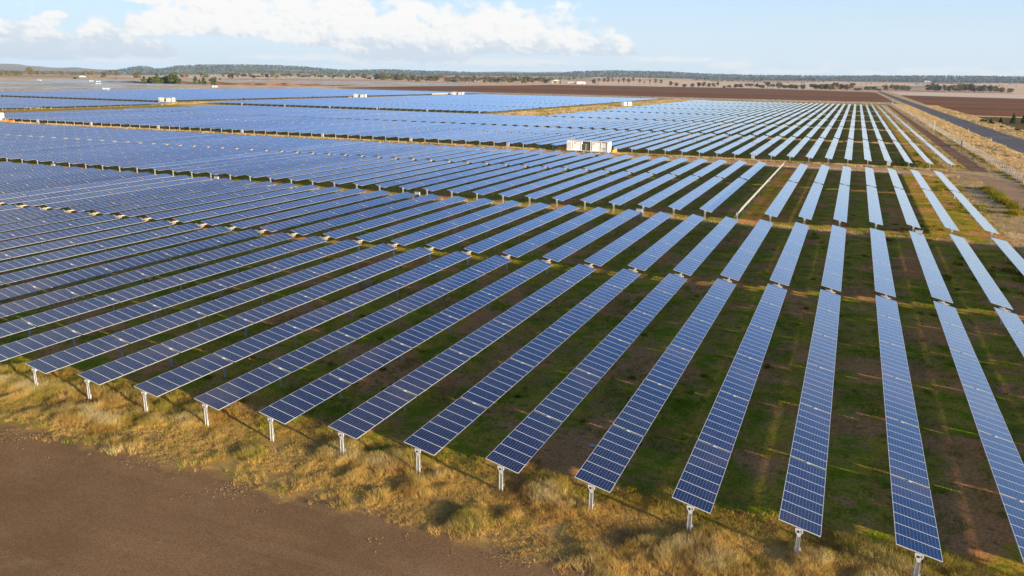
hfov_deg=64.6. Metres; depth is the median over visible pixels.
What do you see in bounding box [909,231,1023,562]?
solar tracker
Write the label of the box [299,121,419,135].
solar tracker
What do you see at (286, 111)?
solar tracker
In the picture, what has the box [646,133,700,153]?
solar tracker
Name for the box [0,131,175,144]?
solar tracker
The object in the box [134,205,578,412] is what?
solar tracker
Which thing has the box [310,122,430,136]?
solar tracker
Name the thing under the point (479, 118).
solar tracker
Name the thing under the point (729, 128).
solar tracker
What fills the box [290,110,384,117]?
solar tracker
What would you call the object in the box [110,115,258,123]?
solar tracker
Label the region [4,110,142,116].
solar tracker
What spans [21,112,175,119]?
solar tracker
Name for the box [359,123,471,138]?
solar tracker
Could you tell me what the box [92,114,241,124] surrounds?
solar tracker
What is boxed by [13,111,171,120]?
solar tracker
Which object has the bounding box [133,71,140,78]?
gum tree
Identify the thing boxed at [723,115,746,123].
solar tracker
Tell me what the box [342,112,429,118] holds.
solar tracker
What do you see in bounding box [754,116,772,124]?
solar tracker
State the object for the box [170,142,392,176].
solar tracker
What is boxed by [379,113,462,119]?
solar tracker
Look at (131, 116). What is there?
solar tracker
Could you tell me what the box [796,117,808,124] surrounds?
solar tracker
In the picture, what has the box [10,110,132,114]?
solar tracker
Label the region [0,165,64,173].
solar tracker
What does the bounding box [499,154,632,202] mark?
solar tracker
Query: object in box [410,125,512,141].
solar tracker
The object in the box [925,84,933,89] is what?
gum tree
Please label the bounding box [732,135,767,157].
solar tracker
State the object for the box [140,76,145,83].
leafy tree
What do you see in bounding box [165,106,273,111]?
solar tracker
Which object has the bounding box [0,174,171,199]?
solar tracker
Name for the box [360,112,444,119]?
solar tracker
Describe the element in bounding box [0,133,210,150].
solar tracker
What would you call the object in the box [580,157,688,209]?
solar tracker
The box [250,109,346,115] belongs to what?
solar tracker
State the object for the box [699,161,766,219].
solar tracker
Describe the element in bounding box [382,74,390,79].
gum tree
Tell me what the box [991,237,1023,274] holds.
solar tracker
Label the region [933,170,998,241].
solar tracker
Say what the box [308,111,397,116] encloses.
solar tracker
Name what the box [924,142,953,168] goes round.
solar tracker
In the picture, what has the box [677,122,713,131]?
solar tracker
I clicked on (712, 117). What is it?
solar tracker
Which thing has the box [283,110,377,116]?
solar tracker
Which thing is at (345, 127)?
solar tracker
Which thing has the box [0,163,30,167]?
solar tracker
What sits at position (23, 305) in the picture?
solar tracker
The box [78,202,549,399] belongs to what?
solar tracker
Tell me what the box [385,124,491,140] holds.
solar tracker
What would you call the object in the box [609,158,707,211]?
solar tracker
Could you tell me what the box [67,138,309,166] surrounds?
solar tracker
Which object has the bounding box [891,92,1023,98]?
stubble field
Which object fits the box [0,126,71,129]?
solar tracker
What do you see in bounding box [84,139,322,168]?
solar tracker
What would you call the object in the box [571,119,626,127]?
solar tracker
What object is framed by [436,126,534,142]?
solar tracker
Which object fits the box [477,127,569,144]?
solar tracker
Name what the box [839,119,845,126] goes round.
solar tracker
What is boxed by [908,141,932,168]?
solar tracker
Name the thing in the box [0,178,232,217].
solar tracker
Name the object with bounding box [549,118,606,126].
solar tracker
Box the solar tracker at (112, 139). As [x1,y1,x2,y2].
[0,132,198,148]
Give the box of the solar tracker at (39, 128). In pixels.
[0,126,80,131]
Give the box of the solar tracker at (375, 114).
[334,112,416,117]
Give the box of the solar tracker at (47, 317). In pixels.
[0,196,466,337]
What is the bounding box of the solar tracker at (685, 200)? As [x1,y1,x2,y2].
[668,160,746,216]
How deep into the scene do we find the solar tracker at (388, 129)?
311.37 m
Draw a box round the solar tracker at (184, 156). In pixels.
[100,139,336,169]
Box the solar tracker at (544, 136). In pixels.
[508,128,592,146]
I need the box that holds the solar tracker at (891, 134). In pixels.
[885,128,896,142]
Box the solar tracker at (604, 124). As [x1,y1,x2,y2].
[583,119,634,128]
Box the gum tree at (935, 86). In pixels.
[932,83,938,90]
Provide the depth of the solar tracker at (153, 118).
356.26 m
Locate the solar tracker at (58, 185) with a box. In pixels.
[0,172,153,199]
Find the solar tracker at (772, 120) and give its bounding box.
[765,117,781,125]
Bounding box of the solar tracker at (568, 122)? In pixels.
[538,118,599,126]
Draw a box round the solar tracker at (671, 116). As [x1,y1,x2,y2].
[656,114,688,120]
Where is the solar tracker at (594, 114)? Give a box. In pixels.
[573,111,616,116]
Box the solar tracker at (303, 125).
[243,119,370,132]
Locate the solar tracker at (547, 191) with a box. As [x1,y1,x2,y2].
[525,155,650,204]
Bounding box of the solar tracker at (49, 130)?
[0,127,100,134]
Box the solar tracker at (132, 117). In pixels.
[64,113,217,123]
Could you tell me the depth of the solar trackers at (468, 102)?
664.51 m
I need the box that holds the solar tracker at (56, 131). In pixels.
[0,128,111,135]
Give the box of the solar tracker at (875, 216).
[865,167,882,228]
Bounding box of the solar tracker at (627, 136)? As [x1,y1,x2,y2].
[604,131,650,142]
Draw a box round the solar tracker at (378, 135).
[371,124,481,138]
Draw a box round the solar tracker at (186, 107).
[131,105,241,109]
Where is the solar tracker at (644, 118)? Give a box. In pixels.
[636,113,671,119]
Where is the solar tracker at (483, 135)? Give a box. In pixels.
[451,126,546,141]
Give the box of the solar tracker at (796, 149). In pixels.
[787,137,809,161]
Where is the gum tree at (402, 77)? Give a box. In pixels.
[398,74,404,79]
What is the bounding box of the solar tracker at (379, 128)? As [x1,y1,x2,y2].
[324,122,439,133]
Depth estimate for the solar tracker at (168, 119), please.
350.96 m
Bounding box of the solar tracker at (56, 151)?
[0,135,246,160]
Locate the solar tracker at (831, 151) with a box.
[825,138,838,160]
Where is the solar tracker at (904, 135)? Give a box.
[897,128,911,140]
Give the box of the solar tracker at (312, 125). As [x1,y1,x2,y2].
[253,120,382,133]
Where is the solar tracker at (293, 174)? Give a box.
[267,146,466,181]
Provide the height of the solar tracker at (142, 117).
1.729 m
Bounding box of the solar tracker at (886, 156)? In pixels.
[878,140,891,166]
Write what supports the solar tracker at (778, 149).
on the farm ground at (848, 453)
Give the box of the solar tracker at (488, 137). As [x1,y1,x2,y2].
[465,127,556,143]
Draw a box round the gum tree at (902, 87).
[898,85,907,90]
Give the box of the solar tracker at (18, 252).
[0,186,343,261]
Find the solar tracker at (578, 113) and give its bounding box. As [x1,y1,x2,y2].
[557,111,602,116]
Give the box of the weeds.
[194,129,1023,492]
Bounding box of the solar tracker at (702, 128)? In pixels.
[688,122,723,134]
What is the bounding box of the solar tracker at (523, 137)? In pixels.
[492,128,579,145]
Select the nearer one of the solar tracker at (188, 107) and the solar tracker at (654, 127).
the solar tracker at (654, 127)
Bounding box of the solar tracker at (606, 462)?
[575,219,772,510]
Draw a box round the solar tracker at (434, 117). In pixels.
[398,113,476,121]
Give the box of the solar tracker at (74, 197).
[0,177,211,214]
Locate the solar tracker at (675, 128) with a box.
[664,121,703,132]
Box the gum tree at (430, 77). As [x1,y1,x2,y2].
[428,75,435,80]
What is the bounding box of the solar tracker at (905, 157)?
[893,141,911,166]
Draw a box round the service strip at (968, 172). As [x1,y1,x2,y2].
[5,122,974,177]
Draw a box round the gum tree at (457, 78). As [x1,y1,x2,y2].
[454,75,459,81]
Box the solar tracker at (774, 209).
[764,163,807,221]
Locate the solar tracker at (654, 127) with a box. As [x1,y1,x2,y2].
[640,121,683,131]
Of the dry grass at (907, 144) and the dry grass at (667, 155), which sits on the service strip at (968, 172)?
the dry grass at (667, 155)
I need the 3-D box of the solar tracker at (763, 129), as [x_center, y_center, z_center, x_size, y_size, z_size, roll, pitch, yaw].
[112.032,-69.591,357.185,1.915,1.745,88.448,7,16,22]
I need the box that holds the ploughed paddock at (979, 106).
[901,95,1023,116]
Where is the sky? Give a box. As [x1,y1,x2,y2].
[0,0,1023,77]
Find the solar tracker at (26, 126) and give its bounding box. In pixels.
[0,125,52,127]
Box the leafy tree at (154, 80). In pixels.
[150,76,157,82]
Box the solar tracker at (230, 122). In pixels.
[167,117,309,129]
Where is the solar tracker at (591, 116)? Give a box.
[582,112,625,117]
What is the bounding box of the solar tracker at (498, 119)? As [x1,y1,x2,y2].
[464,115,535,123]
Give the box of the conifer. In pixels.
[1009,113,1015,122]
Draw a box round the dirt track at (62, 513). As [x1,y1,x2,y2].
[0,435,545,575]
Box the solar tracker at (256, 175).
[247,145,450,180]
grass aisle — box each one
[1,95,426,109]
[179,99,704,116]
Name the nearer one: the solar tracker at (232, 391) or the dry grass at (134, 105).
the solar tracker at (232, 391)
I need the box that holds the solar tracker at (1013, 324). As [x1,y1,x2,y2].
[949,234,1023,356]
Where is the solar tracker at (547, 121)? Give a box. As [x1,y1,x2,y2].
[516,117,579,125]
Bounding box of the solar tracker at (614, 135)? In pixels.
[590,130,639,140]
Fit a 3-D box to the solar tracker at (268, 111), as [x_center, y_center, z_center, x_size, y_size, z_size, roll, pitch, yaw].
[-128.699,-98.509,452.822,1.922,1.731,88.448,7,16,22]
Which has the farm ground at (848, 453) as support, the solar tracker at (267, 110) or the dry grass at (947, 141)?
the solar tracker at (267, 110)
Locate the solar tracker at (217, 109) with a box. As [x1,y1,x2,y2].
[173,106,279,112]
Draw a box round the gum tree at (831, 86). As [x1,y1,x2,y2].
[827,84,835,90]
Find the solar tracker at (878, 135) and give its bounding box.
[873,127,881,139]
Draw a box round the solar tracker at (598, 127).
[593,119,644,128]
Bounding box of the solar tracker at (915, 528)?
[870,228,942,575]
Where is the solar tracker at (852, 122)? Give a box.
[850,119,854,126]
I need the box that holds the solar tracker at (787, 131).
[779,125,797,137]
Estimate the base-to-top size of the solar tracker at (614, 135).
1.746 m
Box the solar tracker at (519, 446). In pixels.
[485,217,738,490]
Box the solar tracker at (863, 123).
[861,119,865,126]
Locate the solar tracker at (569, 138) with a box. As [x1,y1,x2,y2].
[536,129,615,147]
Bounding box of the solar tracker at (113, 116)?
[46,113,196,122]
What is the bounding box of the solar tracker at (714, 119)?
[704,115,729,122]
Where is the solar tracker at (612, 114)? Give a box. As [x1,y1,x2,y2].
[592,112,633,117]
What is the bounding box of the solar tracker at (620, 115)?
[600,112,640,117]
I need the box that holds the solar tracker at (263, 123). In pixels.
[200,118,335,130]
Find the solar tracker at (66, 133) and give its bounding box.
[0,129,132,137]
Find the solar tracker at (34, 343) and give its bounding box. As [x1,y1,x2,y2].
[0,198,494,361]
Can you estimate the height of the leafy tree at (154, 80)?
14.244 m
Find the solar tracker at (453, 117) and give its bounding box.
[415,114,493,121]
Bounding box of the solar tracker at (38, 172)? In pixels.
[0,167,80,177]
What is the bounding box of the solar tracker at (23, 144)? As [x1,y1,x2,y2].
[0,132,187,146]
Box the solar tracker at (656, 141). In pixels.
[630,132,689,151]
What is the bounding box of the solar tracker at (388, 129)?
[334,123,451,137]
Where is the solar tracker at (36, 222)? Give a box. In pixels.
[0,181,274,231]
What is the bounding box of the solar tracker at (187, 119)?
[120,115,266,126]
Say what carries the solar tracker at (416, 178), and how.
on the farm ground at (848, 453)
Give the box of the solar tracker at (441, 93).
[432,93,464,94]
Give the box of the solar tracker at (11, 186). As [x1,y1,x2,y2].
[0,171,133,189]
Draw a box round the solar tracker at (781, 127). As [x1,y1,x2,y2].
[766,124,787,137]
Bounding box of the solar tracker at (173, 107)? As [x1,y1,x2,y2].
[124,105,231,109]
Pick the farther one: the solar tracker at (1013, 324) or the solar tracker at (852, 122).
the solar tracker at (852, 122)
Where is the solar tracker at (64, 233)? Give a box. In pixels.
[0,185,319,249]
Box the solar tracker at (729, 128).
[714,123,744,135]
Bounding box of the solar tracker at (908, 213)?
[887,168,919,231]
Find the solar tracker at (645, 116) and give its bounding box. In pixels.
[628,113,664,119]
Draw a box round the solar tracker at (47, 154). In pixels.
[5,135,259,161]
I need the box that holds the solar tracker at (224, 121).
[159,117,297,128]
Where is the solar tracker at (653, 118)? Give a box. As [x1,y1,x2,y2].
[646,113,679,120]
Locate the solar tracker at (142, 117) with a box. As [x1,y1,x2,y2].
[74,114,219,123]
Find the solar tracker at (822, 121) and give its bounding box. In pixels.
[817,118,826,125]
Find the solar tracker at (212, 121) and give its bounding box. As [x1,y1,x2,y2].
[148,116,291,127]
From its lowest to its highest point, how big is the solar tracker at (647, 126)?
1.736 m
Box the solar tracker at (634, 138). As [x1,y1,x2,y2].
[611,131,664,147]
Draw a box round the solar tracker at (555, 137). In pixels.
[521,129,602,146]
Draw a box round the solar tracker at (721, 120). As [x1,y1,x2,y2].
[714,115,737,123]
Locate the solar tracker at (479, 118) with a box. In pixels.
[445,115,519,122]
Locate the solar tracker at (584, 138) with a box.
[552,130,626,147]
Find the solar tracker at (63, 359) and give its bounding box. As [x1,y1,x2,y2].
[25,200,521,386]
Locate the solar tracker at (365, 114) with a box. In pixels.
[325,111,414,117]
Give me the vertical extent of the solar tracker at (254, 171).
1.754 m
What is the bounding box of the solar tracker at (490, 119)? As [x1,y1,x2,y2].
[456,115,526,122]
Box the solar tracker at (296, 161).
[208,144,421,177]
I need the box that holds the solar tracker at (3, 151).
[0,133,223,152]
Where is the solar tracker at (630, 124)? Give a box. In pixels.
[606,120,654,129]
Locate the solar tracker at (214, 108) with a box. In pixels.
[159,106,267,110]
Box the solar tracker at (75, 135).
[0,130,153,140]
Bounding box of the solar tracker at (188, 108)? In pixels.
[146,106,242,110]
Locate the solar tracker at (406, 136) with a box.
[396,125,502,140]
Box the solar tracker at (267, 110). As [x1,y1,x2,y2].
[219,108,319,113]
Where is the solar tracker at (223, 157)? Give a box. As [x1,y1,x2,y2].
[135,141,363,172]
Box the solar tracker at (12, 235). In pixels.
[0,183,296,240]
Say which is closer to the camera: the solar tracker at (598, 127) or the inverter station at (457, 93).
the solar tracker at (598, 127)
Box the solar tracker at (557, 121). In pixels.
[528,117,588,126]
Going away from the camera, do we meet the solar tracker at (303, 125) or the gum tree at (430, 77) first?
the solar tracker at (303, 125)
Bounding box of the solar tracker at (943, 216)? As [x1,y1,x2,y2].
[910,169,958,238]
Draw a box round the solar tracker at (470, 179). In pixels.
[423,152,579,194]
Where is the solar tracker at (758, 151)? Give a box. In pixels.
[750,136,781,157]
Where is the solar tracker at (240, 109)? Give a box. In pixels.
[188,107,292,112]
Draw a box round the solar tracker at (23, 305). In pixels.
[0,194,440,317]
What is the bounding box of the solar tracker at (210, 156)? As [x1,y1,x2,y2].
[117,140,351,171]
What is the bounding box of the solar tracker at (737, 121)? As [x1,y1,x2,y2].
[734,116,755,124]
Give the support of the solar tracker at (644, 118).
on the farm ground at (848, 453)
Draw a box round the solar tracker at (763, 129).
[753,124,775,137]
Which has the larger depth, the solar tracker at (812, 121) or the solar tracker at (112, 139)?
the solar tracker at (812, 121)
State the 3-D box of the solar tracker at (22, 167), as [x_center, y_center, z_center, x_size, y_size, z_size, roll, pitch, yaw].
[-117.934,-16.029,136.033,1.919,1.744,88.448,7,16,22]
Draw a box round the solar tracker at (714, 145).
[698,134,741,156]
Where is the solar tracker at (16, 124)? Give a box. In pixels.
[0,124,32,125]
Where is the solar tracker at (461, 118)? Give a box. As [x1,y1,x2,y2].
[426,114,501,121]
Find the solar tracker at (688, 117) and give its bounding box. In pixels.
[675,114,703,121]
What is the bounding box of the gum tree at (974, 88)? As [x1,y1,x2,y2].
[970,85,977,91]
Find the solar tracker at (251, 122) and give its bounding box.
[188,118,325,127]
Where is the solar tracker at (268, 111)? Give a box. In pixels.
[226,108,327,114]
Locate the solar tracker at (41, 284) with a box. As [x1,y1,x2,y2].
[0,192,415,300]
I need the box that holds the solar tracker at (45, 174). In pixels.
[0,168,98,181]
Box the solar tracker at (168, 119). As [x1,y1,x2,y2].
[101,115,244,125]
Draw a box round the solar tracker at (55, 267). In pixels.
[0,190,390,284]
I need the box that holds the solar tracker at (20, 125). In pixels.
[0,124,41,126]
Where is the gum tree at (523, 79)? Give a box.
[519,76,526,82]
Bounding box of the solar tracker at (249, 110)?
[203,107,306,112]
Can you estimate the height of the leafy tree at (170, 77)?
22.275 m
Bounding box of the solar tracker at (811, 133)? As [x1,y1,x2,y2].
[806,125,820,137]
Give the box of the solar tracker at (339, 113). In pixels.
[300,110,391,116]
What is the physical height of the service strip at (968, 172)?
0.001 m
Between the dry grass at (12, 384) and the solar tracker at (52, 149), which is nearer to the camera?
the dry grass at (12, 384)
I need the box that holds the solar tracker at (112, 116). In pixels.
[39,112,193,122]
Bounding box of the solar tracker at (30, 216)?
[0,180,254,224]
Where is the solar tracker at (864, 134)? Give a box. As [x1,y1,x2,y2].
[862,127,867,139]
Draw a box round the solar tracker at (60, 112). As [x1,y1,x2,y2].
[4,110,119,114]
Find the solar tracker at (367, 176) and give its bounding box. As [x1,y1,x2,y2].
[330,148,512,185]
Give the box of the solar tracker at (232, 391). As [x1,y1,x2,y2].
[194,207,609,426]
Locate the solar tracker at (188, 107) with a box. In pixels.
[137,105,247,109]
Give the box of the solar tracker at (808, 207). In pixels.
[799,165,828,223]
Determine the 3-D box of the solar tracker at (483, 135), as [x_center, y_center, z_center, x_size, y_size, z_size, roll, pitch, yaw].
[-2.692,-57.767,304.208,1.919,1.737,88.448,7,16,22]
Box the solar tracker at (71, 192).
[0,175,192,204]
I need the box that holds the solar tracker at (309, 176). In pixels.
[288,147,482,183]
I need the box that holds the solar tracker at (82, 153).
[20,136,270,162]
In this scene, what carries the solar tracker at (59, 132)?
on the farm ground at (848, 453)
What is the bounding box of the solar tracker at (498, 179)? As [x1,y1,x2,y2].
[449,153,597,197]
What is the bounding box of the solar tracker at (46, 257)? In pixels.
[0,188,366,271]
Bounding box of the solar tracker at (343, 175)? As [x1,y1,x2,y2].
[309,147,497,184]
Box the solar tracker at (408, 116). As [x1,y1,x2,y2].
[369,113,451,119]
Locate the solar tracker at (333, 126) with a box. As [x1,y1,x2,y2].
[275,121,401,133]
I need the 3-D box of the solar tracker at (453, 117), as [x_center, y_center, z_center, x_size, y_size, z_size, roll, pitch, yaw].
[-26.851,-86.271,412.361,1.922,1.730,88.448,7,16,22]
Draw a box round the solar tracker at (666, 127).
[653,121,692,132]
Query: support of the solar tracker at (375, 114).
on the farm ground at (848, 453)
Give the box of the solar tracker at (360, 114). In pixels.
[315,111,407,116]
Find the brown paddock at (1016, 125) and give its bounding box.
[977,116,1023,136]
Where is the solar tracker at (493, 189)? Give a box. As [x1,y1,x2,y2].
[473,153,615,199]
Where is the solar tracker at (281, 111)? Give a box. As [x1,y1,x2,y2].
[234,108,333,113]
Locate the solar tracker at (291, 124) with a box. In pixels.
[230,119,362,132]
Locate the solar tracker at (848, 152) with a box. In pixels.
[844,139,852,163]
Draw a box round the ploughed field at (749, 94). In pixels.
[329,85,896,103]
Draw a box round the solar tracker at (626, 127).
[616,120,663,129]
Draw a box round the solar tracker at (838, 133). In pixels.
[834,126,842,138]
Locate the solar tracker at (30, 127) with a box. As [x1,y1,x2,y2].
[0,125,60,128]
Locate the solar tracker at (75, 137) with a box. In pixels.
[0,130,166,142]
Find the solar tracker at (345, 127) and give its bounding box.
[287,121,410,134]
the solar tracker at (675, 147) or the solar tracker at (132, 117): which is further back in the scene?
the solar tracker at (132, 117)
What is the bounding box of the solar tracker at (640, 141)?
[614,132,675,148]
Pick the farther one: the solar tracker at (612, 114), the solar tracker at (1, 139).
the solar tracker at (612, 114)
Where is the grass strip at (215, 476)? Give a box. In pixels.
[0,374,946,575]
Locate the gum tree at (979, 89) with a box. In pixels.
[976,85,983,91]
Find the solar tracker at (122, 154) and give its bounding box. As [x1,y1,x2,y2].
[50,137,297,164]
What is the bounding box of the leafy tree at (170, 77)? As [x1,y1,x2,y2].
[165,72,176,83]
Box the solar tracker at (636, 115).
[619,113,656,120]
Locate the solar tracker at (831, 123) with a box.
[829,118,835,125]
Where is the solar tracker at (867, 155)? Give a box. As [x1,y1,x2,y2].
[863,139,871,163]
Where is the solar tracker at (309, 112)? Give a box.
[265,109,361,115]
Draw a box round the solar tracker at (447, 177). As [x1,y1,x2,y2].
[399,151,562,192]
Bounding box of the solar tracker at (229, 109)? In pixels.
[181,107,279,111]
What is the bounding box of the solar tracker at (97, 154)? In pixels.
[35,137,283,163]
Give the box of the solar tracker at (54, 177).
[0,169,116,185]
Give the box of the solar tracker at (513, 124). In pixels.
[507,117,571,125]
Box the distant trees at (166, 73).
[0,70,824,83]
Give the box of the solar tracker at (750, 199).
[736,162,784,219]
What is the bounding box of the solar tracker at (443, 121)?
[435,115,509,122]
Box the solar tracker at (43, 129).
[0,127,91,134]
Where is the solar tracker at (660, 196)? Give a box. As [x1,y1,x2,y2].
[638,159,726,214]
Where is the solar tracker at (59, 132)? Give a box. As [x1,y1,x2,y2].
[0,128,120,136]
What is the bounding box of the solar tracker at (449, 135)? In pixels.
[424,125,524,141]
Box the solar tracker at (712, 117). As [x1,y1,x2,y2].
[693,115,721,121]
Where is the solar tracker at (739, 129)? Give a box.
[727,123,754,134]
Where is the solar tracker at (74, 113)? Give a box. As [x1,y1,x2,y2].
[5,110,148,116]
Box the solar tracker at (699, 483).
[672,222,808,532]
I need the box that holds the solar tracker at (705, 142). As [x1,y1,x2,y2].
[679,134,726,154]
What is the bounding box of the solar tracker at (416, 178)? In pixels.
[375,150,545,190]
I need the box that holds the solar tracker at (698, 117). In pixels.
[684,114,712,121]
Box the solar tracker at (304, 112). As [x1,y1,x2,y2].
[258,109,355,114]
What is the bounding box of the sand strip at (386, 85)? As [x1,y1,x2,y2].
[262,85,497,86]
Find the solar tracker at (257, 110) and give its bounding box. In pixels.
[210,108,306,113]
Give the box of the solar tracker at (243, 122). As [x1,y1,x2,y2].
[179,117,317,129]
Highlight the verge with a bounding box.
[876,92,1023,183]
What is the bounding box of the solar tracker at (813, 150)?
[806,137,823,161]
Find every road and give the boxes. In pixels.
[72,126,1023,212]
[877,91,1023,153]
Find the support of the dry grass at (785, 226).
on the farm ground at (848, 453)
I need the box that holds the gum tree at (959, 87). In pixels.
[956,84,963,91]
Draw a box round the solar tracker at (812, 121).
[806,118,817,125]
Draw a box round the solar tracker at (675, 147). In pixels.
[662,133,715,153]
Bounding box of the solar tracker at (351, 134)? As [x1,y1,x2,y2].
[347,123,459,137]
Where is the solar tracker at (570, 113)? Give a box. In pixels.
[547,111,594,116]
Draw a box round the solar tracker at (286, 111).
[242,109,335,114]
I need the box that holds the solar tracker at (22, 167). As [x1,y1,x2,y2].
[0,164,46,170]
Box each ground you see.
[0,64,1023,184]
[0,89,1023,575]
[885,104,1023,253]
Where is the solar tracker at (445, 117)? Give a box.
[407,114,485,121]
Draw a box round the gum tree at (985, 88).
[981,85,987,91]
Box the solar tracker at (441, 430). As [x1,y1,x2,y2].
[404,214,703,473]
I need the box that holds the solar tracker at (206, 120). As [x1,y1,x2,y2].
[139,116,283,127]
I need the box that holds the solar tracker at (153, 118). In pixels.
[82,114,234,125]
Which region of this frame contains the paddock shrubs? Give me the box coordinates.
[842,81,1016,86]
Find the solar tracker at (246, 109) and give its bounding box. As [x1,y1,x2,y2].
[196,107,300,112]
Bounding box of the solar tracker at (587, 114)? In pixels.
[565,111,609,116]
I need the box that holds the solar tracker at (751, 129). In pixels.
[739,123,766,136]
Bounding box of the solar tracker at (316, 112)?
[274,110,365,116]
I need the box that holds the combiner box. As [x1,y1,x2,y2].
[636,208,642,218]
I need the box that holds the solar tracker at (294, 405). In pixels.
[259,209,639,440]
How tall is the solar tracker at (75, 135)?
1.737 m
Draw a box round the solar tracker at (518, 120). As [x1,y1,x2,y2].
[485,116,552,123]
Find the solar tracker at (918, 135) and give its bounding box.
[909,129,926,144]
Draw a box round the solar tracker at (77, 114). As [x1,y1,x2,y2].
[8,111,153,116]
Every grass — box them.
[0,95,429,109]
[0,120,960,171]
[0,359,1023,575]
[2,141,1017,243]
[64,171,1023,249]
[394,146,959,177]
[494,99,693,116]
[512,128,924,145]
[581,119,909,131]
[660,114,900,122]
[677,110,894,116]
[679,106,886,112]
[880,105,964,169]
[892,106,1001,171]
[923,105,1023,139]
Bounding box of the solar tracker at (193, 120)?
[128,116,271,125]
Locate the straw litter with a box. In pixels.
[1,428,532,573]
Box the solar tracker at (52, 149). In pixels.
[0,134,233,154]
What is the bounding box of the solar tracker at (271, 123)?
[209,118,343,130]
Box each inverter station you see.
[0,113,3,120]
[158,97,174,102]
[354,94,366,96]
[453,92,462,94]
[567,140,611,153]
[621,102,631,105]
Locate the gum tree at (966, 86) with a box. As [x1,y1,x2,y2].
[960,83,968,90]
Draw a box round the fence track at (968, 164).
[887,105,986,171]
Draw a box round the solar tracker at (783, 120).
[775,117,790,124]
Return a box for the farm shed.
[550,80,560,83]
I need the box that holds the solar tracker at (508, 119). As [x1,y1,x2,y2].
[476,116,545,123]
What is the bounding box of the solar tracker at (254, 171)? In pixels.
[227,144,434,179]
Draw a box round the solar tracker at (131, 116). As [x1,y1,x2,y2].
[56,113,210,122]
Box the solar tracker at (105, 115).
[30,112,187,122]
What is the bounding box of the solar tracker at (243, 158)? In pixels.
[153,141,377,174]
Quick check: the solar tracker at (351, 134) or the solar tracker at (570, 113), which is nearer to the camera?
the solar tracker at (351, 134)
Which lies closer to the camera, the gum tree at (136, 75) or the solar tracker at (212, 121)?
the solar tracker at (212, 121)
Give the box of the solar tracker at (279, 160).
[189,143,407,176]
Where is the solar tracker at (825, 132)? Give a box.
[820,126,830,137]
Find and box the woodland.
[103,64,1023,83]
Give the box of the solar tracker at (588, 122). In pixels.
[560,118,616,126]
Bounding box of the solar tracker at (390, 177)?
[354,149,528,187]
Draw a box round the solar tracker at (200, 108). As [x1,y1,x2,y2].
[152,106,253,110]
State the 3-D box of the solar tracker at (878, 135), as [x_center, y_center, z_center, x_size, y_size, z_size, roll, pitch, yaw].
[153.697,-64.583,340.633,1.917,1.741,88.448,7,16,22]
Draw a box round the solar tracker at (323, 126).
[264,120,390,133]
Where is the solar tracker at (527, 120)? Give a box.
[496,116,561,124]
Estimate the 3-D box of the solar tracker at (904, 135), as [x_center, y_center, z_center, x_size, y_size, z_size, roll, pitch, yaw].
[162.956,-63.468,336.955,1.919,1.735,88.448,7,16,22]
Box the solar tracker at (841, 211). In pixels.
[833,166,850,226]
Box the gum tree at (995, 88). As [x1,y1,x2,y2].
[991,85,999,91]
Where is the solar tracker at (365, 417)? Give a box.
[328,211,671,455]
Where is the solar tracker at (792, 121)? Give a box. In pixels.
[785,117,798,124]
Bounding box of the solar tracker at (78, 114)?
[4,111,164,120]
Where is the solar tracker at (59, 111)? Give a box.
[4,109,120,113]
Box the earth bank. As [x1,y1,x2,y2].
[110,81,349,85]
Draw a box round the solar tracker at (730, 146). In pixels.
[715,135,754,156]
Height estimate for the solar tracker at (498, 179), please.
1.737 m
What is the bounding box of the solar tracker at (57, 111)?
[7,109,114,113]
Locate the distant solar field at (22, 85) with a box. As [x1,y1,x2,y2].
[0,79,476,90]
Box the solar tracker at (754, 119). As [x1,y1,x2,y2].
[744,116,763,124]
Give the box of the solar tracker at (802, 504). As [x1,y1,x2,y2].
[778,225,845,554]
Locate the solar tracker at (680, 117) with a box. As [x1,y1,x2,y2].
[664,114,696,119]
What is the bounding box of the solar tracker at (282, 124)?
[221,119,354,132]
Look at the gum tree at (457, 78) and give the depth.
2941.54 m
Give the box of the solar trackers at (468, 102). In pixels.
[0,88,901,120]
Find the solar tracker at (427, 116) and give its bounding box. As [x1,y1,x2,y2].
[387,113,469,120]
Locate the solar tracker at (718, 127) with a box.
[701,122,734,134]
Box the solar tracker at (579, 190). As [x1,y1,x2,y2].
[552,156,669,207]
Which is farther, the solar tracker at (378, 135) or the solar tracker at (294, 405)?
the solar tracker at (378, 135)
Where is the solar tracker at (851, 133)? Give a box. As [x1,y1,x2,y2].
[848,127,853,138]
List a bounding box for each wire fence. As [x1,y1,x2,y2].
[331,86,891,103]
[892,103,1023,182]
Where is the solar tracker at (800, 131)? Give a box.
[792,125,808,136]
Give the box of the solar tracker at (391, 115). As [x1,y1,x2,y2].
[352,112,437,118]
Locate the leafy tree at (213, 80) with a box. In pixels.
[209,77,216,85]
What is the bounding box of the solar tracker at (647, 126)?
[629,120,673,130]
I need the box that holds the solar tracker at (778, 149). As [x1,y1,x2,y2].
[768,136,795,159]
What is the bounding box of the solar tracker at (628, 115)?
[608,112,647,119]
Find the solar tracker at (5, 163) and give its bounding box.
[0,161,15,164]
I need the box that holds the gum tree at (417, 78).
[414,76,420,81]
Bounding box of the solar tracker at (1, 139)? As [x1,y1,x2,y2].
[0,129,142,140]

